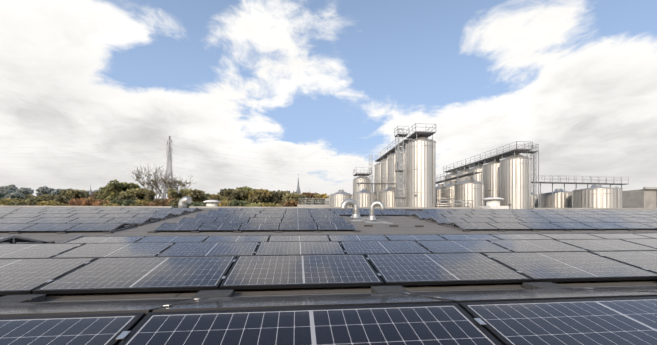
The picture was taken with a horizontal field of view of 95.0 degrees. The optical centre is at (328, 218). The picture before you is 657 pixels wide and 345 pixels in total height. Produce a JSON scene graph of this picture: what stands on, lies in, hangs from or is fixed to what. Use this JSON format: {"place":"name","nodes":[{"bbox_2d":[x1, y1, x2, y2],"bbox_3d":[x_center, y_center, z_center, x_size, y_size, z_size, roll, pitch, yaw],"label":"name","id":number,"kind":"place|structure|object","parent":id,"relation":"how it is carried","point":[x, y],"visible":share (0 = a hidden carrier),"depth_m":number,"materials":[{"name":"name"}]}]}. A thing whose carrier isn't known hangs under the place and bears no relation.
{"place":"outdoors","nodes":[
{"label":"outdoors","id":0,"kind":"place"},
{"bbox_2d":[0,0,656,198],"label":"sky","id":1,"kind":"structure","parent":0,"point":[311,82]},
{"bbox_3d":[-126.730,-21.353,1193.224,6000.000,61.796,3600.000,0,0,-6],"label":"ground","id":2,"kind":"structure","parent":0,"visible":0},
{"bbox_2d":[0,163,328,207],"bbox_3d":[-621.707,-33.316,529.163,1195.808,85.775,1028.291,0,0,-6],"label":"tree","id":3,"kind":"object","parent":2,"relation":"on","point":[129,194],"depth_m":100.65,"materials":[{"name":"green plant"}]},
{"bbox_2d":[163,136,173,198],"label":"pylon","id":4,"kind":"object","parent":2,"relation":"on","point":[168,155],"visible":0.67,"depth_m":177.91,"materials":[{"name":"grey metal"}]},
{"bbox_2d":[5,136,375,184],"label":"conductors","id":5,"kind":"object","parent":4,"relation":"attached to","point":[163,163],"visible":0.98,"depth_m":194.28,"materials":[{"name":"silver metal"}]},
{"bbox_2d":[89,174,300,194],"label":"church spires","id":6,"kind":"object","parent":2,"relation":"on","point":[297,191],"visible":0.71,"depth_m":378.55,"materials":[{"name":"grey stone"}]},
{"bbox_2d":[0,205,656,301],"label":"flat roof","id":7,"kind":"structure","parent":2,"relation":"on","point":[406,224],"depth_m":12.16,"materials":[{"name":"concrete"}]},
{"bbox_2d":[0,207,656,338],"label":"solar panel mounts","id":8,"kind":"object","parent":7,"relation":"on","point":[32,297],"visible":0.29,"depth_m":3.28,"materials":[{"name":"black metal"}]},
{"bbox_2d":[0,207,656,344],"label":"solar panels","id":9,"kind":"object","parent":8,"relation":"on","point":[626,315],"visible":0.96,"depth_m":3.31,"materials":[{"name":"blue glass"}]},
{"bbox_2d":[178,196,508,226],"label":"roof vents","id":10,"kind":"object","parent":7,"relation":"on","point":[186,200],"visible":0.94,"depth_m":19.17,"materials":[{"name":"metal"}]},
{"bbox_2d":[297,123,656,208],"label":"industrial silos","id":11,"kind":"object","parent":2,"relation":"on","point":[404,172],"visible":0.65,"depth_m":47.87,"materials":[{"name":"grey metal"}]}
]}

